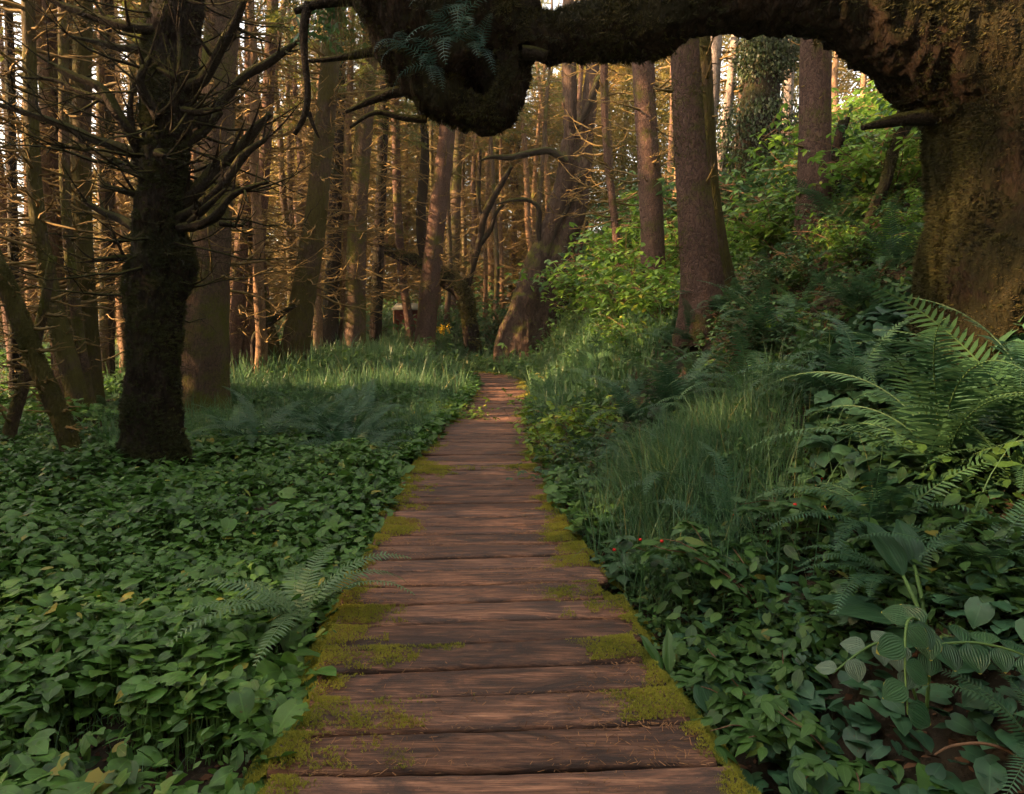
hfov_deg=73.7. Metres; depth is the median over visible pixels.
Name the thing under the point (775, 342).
shrub
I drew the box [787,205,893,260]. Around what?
shrub
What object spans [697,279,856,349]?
fern
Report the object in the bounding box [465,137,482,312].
slim tree
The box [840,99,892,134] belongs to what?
shrub
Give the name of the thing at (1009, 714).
fern
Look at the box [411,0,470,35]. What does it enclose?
licorice fern
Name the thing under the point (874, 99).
shrub
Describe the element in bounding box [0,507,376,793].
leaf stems
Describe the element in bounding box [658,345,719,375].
fern
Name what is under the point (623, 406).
fern
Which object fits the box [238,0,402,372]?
spruce tree
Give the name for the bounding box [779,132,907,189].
shrub
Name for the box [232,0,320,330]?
slim tree
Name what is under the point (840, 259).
fern
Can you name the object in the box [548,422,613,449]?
fern
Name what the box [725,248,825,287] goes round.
fern
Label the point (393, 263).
slim tree
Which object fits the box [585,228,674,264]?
shrub
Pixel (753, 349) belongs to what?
shrub
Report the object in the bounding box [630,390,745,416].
fern
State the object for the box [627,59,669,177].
slim tree
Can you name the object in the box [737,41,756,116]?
thin tree
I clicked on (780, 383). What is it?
fern
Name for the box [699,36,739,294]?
thin tree
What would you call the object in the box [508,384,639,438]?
shrub
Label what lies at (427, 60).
licorice fern
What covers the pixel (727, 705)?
berry shrub
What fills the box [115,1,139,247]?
slim tree
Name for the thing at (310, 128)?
slim tree
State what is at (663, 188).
shrub
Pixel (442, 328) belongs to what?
flowering plant
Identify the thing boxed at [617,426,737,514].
fern
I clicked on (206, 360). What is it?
spruce tree
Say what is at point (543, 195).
slim tree
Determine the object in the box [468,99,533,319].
slim tree
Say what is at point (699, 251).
spruce tree
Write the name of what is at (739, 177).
shrub
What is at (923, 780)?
broadleaf plant
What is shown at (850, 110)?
shrub
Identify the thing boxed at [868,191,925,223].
fern
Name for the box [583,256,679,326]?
shrub
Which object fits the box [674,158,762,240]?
shrub
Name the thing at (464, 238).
slim tree
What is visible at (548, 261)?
shrub
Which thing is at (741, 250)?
shrub
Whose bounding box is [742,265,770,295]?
shrub
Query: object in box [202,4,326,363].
slim tree
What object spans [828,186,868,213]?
shrub
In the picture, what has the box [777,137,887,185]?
shrub
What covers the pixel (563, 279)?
shrub
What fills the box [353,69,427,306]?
slim tree
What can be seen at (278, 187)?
slim tree
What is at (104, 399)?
fern
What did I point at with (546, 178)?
slim tree
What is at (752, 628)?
undergrowth
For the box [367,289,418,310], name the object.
shrub
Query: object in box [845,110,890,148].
shrub
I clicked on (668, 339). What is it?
fern
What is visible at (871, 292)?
shrub
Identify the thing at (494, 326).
shrub
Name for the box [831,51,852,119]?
slim tree
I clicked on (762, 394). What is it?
fern
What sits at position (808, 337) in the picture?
shrub
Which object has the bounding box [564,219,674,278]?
shrub
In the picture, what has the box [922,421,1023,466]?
fern
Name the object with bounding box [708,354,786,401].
shrub
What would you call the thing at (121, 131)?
slim tree
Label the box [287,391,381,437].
fern
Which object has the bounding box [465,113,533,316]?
slim tree
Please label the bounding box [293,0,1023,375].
arching tree
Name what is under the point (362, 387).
fern
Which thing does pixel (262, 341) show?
slim tree
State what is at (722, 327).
shrub
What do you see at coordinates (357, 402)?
fern
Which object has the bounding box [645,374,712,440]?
fern
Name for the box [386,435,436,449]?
shrub
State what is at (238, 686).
ground cover
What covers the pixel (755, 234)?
shrub
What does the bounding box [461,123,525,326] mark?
slim tree
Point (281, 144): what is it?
slim tree
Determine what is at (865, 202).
shrub
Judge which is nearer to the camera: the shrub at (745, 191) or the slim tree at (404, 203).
the shrub at (745, 191)
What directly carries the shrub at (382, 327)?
on the ground at (958, 769)
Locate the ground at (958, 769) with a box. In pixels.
[0,177,1023,793]
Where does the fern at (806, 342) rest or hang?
on the ground at (958, 769)
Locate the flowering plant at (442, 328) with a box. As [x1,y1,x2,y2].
[436,324,450,350]
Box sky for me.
[0,0,875,312]
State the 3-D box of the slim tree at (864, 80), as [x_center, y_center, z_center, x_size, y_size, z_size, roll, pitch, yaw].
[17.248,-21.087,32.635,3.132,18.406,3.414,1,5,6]
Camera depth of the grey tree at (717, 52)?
16.22 m
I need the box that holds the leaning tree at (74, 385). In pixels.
[0,0,128,423]
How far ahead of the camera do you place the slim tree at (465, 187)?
39.17 m
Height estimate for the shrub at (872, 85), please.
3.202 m
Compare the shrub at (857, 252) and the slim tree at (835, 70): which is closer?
the shrub at (857, 252)
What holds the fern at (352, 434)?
on the ground at (958, 769)
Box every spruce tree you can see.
[0,0,134,374]
[0,0,139,411]
[66,0,303,422]
[229,0,351,372]
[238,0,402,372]
[269,0,428,348]
[284,16,427,352]
[379,100,499,353]
[580,61,716,287]
[652,36,731,346]
[788,38,836,254]
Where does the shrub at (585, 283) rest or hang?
on the ground at (958, 769)
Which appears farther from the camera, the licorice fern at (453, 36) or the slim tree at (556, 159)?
the slim tree at (556, 159)
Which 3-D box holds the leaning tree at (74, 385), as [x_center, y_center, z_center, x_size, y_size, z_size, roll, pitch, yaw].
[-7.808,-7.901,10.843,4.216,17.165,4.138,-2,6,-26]
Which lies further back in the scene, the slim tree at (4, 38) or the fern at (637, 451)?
the slim tree at (4, 38)
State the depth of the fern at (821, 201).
8.73 m
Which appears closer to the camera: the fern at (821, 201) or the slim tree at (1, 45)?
the fern at (821, 201)
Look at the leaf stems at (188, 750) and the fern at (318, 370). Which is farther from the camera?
the fern at (318, 370)
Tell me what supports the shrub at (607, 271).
on the ground at (958, 769)
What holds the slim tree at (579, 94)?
on the ground at (958, 769)
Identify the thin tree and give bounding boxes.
[0,0,132,422]
[0,0,143,392]
[0,0,145,386]
[346,25,437,345]
[353,29,438,340]
[426,129,510,321]
[532,62,674,292]
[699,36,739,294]
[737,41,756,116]
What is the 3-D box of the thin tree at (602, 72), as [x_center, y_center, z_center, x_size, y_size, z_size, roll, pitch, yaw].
[2.468,-9.607,18.223,4.562,15.060,4.157,-4,6,-37]
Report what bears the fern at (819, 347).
on the ground at (958, 769)
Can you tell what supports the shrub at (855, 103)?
on the ground at (958, 769)
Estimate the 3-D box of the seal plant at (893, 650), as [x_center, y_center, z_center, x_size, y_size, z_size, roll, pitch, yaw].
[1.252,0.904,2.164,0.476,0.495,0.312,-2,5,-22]
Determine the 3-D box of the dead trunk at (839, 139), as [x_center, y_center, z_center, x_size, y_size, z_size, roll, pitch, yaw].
[4.628,-2.978,9.676,0.254,1.929,0.184,0,5,0]
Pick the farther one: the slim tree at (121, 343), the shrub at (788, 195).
the slim tree at (121, 343)
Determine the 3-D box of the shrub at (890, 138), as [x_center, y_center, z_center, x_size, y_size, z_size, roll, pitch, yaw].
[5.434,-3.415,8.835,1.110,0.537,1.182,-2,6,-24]
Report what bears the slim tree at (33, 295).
on the ground at (958, 769)
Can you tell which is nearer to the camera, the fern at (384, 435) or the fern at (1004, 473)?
the fern at (1004, 473)
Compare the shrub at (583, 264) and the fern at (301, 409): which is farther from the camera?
the shrub at (583, 264)
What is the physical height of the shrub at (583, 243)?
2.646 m
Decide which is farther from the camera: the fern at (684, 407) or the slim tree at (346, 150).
the slim tree at (346, 150)
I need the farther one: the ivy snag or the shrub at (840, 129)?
the ivy snag
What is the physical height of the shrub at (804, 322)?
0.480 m
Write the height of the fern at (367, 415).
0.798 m
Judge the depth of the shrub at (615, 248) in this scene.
17.23 m
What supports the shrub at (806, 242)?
on the ground at (958, 769)
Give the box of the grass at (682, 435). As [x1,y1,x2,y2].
[0,297,1022,788]
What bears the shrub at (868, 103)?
on the ground at (958, 769)
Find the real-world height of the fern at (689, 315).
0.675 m
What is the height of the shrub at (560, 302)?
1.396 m
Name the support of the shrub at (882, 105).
on the ground at (958, 769)
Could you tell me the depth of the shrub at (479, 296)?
35.11 m
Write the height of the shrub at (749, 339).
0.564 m
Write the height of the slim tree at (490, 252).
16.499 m
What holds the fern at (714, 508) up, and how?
on the ground at (958, 769)
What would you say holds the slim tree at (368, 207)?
on the ground at (958, 769)
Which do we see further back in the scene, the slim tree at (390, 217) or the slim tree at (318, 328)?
the slim tree at (390, 217)
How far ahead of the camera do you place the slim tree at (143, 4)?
17.17 m
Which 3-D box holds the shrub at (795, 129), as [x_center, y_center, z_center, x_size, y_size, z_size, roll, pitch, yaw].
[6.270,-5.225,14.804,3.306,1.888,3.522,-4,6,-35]
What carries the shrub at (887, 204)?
on the ground at (958, 769)
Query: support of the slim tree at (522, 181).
on the ground at (958, 769)
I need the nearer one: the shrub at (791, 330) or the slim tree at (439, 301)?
the shrub at (791, 330)
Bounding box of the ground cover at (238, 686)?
[0,344,624,793]
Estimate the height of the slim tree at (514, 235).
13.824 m
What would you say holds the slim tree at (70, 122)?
on the ground at (958, 769)
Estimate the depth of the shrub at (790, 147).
14.68 m
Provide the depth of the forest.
38.45 m
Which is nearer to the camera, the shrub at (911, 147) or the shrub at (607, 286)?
the shrub at (911, 147)
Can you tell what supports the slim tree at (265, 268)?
on the ground at (958, 769)
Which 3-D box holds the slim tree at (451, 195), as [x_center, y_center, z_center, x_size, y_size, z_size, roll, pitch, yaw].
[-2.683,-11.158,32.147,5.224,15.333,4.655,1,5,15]
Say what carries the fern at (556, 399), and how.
on the ground at (958, 769)
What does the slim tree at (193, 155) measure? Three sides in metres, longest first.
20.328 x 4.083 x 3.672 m
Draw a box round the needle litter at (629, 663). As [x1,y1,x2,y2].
[283,410,713,793]
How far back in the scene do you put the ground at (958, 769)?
2.84 m
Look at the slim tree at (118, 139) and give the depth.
25.43 m
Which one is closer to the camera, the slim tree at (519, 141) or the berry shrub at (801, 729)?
the berry shrub at (801, 729)
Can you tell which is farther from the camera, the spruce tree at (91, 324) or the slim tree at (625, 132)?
the slim tree at (625, 132)
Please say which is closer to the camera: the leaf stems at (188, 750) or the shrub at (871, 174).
the leaf stems at (188, 750)
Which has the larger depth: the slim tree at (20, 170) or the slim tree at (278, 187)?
the slim tree at (278, 187)
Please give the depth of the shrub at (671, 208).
18.14 m
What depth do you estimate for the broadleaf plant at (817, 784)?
2.34 m
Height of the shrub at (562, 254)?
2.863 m
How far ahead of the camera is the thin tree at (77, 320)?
11.92 m
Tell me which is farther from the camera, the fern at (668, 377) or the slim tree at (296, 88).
the slim tree at (296, 88)
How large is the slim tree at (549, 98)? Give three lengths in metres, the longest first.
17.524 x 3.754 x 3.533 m
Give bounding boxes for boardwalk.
[265,371,743,793]
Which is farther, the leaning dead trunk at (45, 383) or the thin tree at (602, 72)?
the thin tree at (602, 72)
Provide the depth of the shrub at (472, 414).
12.63 m
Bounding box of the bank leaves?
[655,269,1023,793]
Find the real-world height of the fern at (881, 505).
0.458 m
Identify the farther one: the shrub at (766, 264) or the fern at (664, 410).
the shrub at (766, 264)
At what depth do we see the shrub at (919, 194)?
7.22 m
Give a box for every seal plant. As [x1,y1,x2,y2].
[815,604,942,729]
[926,624,1023,679]
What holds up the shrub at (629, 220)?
on the ground at (958, 769)
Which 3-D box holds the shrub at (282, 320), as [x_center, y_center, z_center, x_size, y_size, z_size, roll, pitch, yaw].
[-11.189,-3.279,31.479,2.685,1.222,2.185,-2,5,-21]
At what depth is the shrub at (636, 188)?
27.95 m
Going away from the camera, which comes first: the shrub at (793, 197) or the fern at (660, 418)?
the fern at (660, 418)
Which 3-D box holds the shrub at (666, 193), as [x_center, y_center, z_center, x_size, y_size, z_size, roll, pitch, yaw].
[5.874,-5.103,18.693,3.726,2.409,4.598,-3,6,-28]
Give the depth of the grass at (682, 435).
5.88 m
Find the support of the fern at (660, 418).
on the ground at (958, 769)
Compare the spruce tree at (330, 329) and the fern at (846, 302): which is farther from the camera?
the spruce tree at (330, 329)
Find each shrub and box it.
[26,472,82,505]
[275,312,285,333]
[366,322,392,333]
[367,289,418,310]
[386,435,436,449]
[428,400,498,419]
[441,260,520,322]
[451,296,509,346]
[482,388,590,422]
[497,245,638,308]
[506,420,640,487]
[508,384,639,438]
[510,233,622,310]
[513,412,602,452]
[520,427,614,469]
[541,281,592,323]
[543,238,638,283]
[553,227,679,313]
[556,268,608,315]
[559,243,638,279]
[562,255,679,313]
[563,201,676,251]
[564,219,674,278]
[568,223,633,259]
[570,291,642,335]
[571,225,610,260]
[573,269,674,303]
[576,255,679,332]
[579,227,678,272]
[582,206,638,253]
[582,313,663,350]
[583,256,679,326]
[585,183,672,227]
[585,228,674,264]
[588,165,727,236]
[589,529,698,587]
[591,166,674,218]
[593,267,753,325]
[595,205,669,236]
[600,183,668,214]
[601,514,809,596]
[602,213,677,259]
[618,190,638,215]
[619,174,729,224]
[621,228,729,273]
[622,203,668,235]
[630,520,813,609]
[635,182,724,232]
[653,151,796,240]
[661,169,672,203]
[662,172,724,223]
[669,630,823,770]
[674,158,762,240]
[678,646,759,715]
[693,309,781,357]
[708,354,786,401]
[710,318,791,367]
[710,329,793,368]
[716,103,884,183]
[720,283,819,323]
[721,464,956,536]
[722,157,784,201]
[722,181,867,262]
[725,204,794,261]
[728,228,763,262]
[729,255,813,301]
[732,133,797,191]
[732,312,840,360]
[735,175,796,224]
[742,182,794,230]
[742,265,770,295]
[743,689,917,793]
[744,136,888,211]
[744,146,855,226]
[745,247,794,272]
[747,307,841,342]
[748,116,918,177]
[763,241,869,292]
[768,176,872,205]
[770,122,915,187]
[770,128,888,165]
[770,313,857,356]
[772,144,873,204]
[775,301,865,341]
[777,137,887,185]
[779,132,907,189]
[780,224,828,261]
[781,188,875,227]
[785,133,860,194]
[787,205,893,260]
[792,80,881,127]
[793,194,870,239]
[796,126,921,201]
[806,210,916,270]
[819,129,921,191]
[820,270,911,302]
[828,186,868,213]
[831,88,861,117]
[831,110,873,132]
[832,101,866,123]
[832,103,857,128]
[832,256,912,296]
[834,97,883,132]
[836,76,877,120]
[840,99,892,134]
[841,181,920,214]
[844,91,878,116]
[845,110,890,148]
[850,96,886,119]
[852,87,877,113]
[853,191,921,231]
[866,95,915,131]
[867,207,924,243]
[869,127,919,144]
[874,98,921,143]
[878,208,925,236]
[887,226,924,254]
[900,138,918,163]
[904,188,925,219]
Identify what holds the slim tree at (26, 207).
on the ground at (958, 769)
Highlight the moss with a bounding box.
[240,371,760,793]
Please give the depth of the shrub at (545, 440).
8.31 m
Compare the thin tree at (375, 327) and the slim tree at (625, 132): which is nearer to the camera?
the thin tree at (375, 327)
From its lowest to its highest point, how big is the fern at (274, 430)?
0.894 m
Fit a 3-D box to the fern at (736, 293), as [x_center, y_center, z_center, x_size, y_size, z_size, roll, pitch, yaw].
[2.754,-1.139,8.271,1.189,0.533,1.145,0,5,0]
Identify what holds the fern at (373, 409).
on the ground at (958, 769)
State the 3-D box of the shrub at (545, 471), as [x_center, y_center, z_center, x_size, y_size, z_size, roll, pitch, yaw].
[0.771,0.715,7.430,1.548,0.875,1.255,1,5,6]
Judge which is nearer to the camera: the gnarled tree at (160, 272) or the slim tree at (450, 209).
the gnarled tree at (160, 272)
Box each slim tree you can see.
[0,0,124,396]
[0,0,140,369]
[0,1,48,345]
[0,2,138,365]
[0,10,46,334]
[0,18,95,337]
[0,33,38,376]
[0,37,34,360]
[0,57,34,339]
[2,11,127,357]
[57,0,148,336]
[57,4,129,247]
[70,0,137,384]
[92,3,124,333]
[92,8,128,349]
[92,61,130,313]
[93,3,137,311]
[93,4,140,324]
[93,4,232,315]
[102,1,258,335]
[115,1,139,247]
[200,26,288,333]
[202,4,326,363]
[203,24,285,319]
[229,0,320,370]
[229,61,248,319]
[230,0,331,372]
[232,0,316,348]
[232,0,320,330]
[235,38,277,280]
[238,0,355,344]
[240,1,323,309]
[258,7,374,348]
[259,19,323,306]
[261,2,312,314]
[262,0,325,307]
[266,2,322,306]
[268,2,351,293]
[268,18,324,290]
[279,15,358,349]
[287,0,395,345]
[291,31,390,315]
[293,7,400,339]
[353,15,417,311]
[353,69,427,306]
[367,79,418,304]
[367,106,413,295]
[371,98,434,302]
[376,136,428,302]
[391,129,420,296]
[394,120,442,295]
[402,110,475,320]
[404,121,446,295]
[408,100,484,290]
[408,131,477,299]
[413,121,489,329]
[428,125,484,299]
[437,125,505,298]
[442,135,502,292]
[444,118,525,320]
[460,140,498,291]
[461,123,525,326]
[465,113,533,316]
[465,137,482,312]
[465,143,523,306]
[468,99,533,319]
[491,63,563,275]
[497,123,530,307]
[499,61,556,284]
[500,0,599,271]
[503,6,554,306]
[504,64,556,266]
[505,97,538,274]
[507,0,562,288]
[518,0,563,250]
[518,61,562,243]
[528,66,600,207]
[544,0,601,239]
[552,65,602,252]
[584,71,633,227]
[597,63,636,216]
[620,59,727,198]
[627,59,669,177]
[658,60,674,190]
[660,54,738,174]
[717,45,729,127]
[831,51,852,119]
[837,73,874,103]
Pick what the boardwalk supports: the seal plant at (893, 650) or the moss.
the moss
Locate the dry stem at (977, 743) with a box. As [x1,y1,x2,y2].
[934,741,1023,763]
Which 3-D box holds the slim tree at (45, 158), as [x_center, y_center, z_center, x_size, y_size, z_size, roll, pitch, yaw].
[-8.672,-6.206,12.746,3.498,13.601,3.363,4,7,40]
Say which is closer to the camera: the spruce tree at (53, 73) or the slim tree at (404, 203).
the spruce tree at (53, 73)
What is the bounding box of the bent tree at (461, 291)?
[369,112,512,358]
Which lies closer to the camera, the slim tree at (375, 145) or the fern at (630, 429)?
the fern at (630, 429)
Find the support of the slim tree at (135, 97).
on the ground at (958, 769)
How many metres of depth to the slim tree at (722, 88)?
33.68 m
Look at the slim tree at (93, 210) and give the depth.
18.37 m
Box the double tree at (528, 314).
[478,0,600,366]
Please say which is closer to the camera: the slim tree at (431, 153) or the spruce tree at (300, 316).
the spruce tree at (300, 316)
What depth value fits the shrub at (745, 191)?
11.72 m
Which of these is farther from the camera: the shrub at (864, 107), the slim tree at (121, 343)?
the shrub at (864, 107)
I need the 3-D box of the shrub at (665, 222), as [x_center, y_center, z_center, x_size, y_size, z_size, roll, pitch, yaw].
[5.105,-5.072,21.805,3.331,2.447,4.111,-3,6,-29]
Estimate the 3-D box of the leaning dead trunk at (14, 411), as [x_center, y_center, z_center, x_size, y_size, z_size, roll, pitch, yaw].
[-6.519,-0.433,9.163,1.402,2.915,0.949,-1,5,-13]
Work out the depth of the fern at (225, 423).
9.72 m
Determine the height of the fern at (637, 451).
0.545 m
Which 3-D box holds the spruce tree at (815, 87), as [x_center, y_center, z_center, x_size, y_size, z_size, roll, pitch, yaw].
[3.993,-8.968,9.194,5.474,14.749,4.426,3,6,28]
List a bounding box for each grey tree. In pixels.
[711,35,756,129]
[716,35,797,183]
[782,39,798,144]
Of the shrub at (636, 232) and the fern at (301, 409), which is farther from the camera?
the shrub at (636, 232)
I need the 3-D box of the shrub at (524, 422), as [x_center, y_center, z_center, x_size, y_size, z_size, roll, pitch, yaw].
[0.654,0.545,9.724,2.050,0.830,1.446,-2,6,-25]
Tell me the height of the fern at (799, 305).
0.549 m
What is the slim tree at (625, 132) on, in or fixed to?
on the ground at (958, 769)
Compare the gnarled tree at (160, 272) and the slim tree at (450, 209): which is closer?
the gnarled tree at (160, 272)
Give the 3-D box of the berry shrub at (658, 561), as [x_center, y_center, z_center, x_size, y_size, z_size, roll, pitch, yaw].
[1.165,0.961,3.914,1.087,0.442,0.925,-4,7,-40]
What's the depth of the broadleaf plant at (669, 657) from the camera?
3.25 m
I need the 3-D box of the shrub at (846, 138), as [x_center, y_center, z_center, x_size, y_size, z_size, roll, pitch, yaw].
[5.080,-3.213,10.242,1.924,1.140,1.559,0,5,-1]
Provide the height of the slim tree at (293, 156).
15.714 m
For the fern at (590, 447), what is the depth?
7.77 m
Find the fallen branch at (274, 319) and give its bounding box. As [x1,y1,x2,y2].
[250,304,295,374]
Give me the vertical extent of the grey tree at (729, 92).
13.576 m
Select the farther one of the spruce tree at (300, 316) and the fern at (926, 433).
the spruce tree at (300, 316)
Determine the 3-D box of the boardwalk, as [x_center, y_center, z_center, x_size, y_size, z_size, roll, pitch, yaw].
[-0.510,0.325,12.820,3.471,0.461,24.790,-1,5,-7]
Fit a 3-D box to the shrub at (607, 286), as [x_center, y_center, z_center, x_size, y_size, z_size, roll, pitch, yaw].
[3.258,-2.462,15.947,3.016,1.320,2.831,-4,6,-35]
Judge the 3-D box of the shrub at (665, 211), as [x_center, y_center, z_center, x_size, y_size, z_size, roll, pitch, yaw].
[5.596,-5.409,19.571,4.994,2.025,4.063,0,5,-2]
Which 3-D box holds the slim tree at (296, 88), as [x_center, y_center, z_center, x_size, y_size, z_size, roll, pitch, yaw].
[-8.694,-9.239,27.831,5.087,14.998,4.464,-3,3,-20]
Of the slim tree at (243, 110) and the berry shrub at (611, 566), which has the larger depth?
the slim tree at (243, 110)
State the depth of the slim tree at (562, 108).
38.21 m
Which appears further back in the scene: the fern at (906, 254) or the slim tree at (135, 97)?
the slim tree at (135, 97)
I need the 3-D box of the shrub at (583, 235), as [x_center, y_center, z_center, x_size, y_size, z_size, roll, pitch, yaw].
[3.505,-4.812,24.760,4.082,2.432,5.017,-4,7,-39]
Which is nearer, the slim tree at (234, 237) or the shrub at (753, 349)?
the shrub at (753, 349)
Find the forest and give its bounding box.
[0,34,879,341]
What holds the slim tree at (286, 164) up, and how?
on the ground at (958, 769)
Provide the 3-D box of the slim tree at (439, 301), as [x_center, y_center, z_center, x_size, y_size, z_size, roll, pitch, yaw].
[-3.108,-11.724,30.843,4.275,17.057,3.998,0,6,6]
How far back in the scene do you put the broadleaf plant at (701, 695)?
2.87 m
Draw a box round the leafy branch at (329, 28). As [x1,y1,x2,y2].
[290,7,368,65]
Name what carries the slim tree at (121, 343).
on the ground at (958, 769)
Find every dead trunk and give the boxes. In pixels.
[0,248,84,453]
[0,255,92,444]
[831,116,849,200]
[856,110,912,253]
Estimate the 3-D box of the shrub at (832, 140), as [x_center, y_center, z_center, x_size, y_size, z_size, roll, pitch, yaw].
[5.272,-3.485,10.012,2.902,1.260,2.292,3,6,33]
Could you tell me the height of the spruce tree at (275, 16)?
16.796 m
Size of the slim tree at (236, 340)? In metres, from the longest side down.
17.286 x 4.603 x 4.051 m
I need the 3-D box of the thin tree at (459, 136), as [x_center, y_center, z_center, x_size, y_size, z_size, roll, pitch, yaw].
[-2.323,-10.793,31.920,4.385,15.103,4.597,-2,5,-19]
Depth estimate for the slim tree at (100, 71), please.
17.46 m
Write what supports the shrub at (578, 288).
on the ground at (958, 769)
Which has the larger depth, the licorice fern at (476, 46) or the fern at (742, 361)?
the fern at (742, 361)
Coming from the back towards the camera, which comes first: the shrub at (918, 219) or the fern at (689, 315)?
the fern at (689, 315)
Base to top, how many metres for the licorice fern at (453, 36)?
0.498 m
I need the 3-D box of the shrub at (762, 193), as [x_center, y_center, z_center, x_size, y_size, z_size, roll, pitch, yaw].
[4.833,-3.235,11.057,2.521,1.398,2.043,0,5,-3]
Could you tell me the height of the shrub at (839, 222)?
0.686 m
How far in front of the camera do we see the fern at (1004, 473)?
3.26 m
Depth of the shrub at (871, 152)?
8.42 m
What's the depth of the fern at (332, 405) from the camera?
10.81 m
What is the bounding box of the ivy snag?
[714,35,799,244]
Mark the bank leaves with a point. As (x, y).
(990, 772)
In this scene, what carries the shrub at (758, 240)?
on the ground at (958, 769)
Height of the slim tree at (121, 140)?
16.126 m
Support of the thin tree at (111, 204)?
on the ground at (958, 769)
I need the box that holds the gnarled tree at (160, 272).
[0,0,341,471]
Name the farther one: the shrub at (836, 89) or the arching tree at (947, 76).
the shrub at (836, 89)
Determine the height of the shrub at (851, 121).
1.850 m
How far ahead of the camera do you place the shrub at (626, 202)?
28.48 m
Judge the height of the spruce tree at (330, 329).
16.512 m
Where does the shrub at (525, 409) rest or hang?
on the ground at (958, 769)
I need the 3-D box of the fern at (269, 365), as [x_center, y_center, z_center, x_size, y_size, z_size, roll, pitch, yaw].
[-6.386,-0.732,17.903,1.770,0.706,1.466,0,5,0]
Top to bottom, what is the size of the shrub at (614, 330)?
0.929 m
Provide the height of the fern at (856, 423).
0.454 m
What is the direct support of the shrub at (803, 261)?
on the ground at (958, 769)
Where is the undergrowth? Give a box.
[0,128,1023,753]
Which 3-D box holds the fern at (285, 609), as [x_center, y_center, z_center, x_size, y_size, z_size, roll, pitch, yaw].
[-1.168,1.029,3.573,1.053,0.318,1.314,5,7,42]
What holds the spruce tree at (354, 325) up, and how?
on the ground at (958, 769)
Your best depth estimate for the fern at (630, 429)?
7.58 m
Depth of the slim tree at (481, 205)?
37.44 m
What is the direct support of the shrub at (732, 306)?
on the ground at (958, 769)
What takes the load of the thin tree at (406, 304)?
on the ground at (958, 769)
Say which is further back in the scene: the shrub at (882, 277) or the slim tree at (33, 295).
the slim tree at (33, 295)
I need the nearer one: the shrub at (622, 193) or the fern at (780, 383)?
the fern at (780, 383)
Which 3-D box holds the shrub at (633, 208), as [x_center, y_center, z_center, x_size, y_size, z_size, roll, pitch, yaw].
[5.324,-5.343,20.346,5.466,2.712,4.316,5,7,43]
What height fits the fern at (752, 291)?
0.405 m
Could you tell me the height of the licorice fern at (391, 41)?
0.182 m
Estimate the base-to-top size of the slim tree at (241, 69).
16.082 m
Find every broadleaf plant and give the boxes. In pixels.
[639,627,704,681]
[693,676,753,792]
[788,745,826,793]
[808,519,981,680]
[916,762,957,793]
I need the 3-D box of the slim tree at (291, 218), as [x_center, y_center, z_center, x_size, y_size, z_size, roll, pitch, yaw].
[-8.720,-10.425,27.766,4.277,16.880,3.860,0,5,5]
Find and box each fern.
[95,395,121,412]
[166,542,414,665]
[187,403,298,437]
[188,386,328,454]
[230,373,265,391]
[238,356,298,380]
[254,398,359,428]
[256,387,348,423]
[266,379,329,393]
[277,397,390,457]
[284,384,357,427]
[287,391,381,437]
[296,397,394,455]
[298,422,411,472]
[301,366,361,384]
[303,379,393,407]
[304,394,410,425]
[304,407,392,451]
[305,402,417,439]
[316,388,407,421]
[319,382,404,429]
[374,30,408,62]
[386,36,445,92]
[404,0,486,63]
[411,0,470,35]
[464,13,495,74]
[523,389,582,420]
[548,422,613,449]
[550,439,608,461]
[559,344,612,379]
[563,375,682,426]
[564,429,659,488]
[572,415,676,458]
[590,345,740,415]
[601,369,653,405]
[601,402,684,441]
[605,422,653,441]
[614,404,686,443]
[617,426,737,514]
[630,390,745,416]
[634,307,678,346]
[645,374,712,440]
[646,441,806,573]
[652,298,726,346]
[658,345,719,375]
[664,278,768,318]
[668,326,834,408]
[688,278,793,320]
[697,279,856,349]
[723,358,807,410]
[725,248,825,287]
[729,307,947,399]
[733,366,808,402]
[736,243,814,275]
[746,278,769,295]
[747,262,845,311]
[747,318,1023,468]
[751,335,908,402]
[752,317,853,356]
[754,455,1023,550]
[770,174,913,230]
[778,226,821,259]
[783,265,907,317]
[794,419,952,461]
[795,272,906,319]
[797,514,982,614]
[811,215,905,266]
[826,191,923,271]
[844,276,1023,435]
[853,498,1023,572]
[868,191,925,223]
[907,404,1023,497]
[910,663,1023,793]
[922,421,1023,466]
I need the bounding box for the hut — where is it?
[391,303,417,334]
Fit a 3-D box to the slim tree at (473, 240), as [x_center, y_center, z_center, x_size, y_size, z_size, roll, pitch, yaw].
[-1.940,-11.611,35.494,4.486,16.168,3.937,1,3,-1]
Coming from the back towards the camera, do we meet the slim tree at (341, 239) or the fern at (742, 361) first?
the slim tree at (341, 239)
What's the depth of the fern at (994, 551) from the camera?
2.83 m
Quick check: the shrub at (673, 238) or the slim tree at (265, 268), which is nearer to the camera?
the shrub at (673, 238)
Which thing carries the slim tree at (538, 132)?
on the ground at (958, 769)
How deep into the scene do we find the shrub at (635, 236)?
21.49 m
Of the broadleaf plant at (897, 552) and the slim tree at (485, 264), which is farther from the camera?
the slim tree at (485, 264)
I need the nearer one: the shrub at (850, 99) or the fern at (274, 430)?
the fern at (274, 430)
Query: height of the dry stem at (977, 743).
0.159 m
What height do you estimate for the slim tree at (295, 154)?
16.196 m
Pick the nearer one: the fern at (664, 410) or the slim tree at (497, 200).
the fern at (664, 410)
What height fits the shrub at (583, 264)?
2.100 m
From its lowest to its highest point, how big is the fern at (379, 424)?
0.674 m
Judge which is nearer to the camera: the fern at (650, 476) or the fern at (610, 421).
the fern at (650, 476)
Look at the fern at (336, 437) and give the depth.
8.96 m

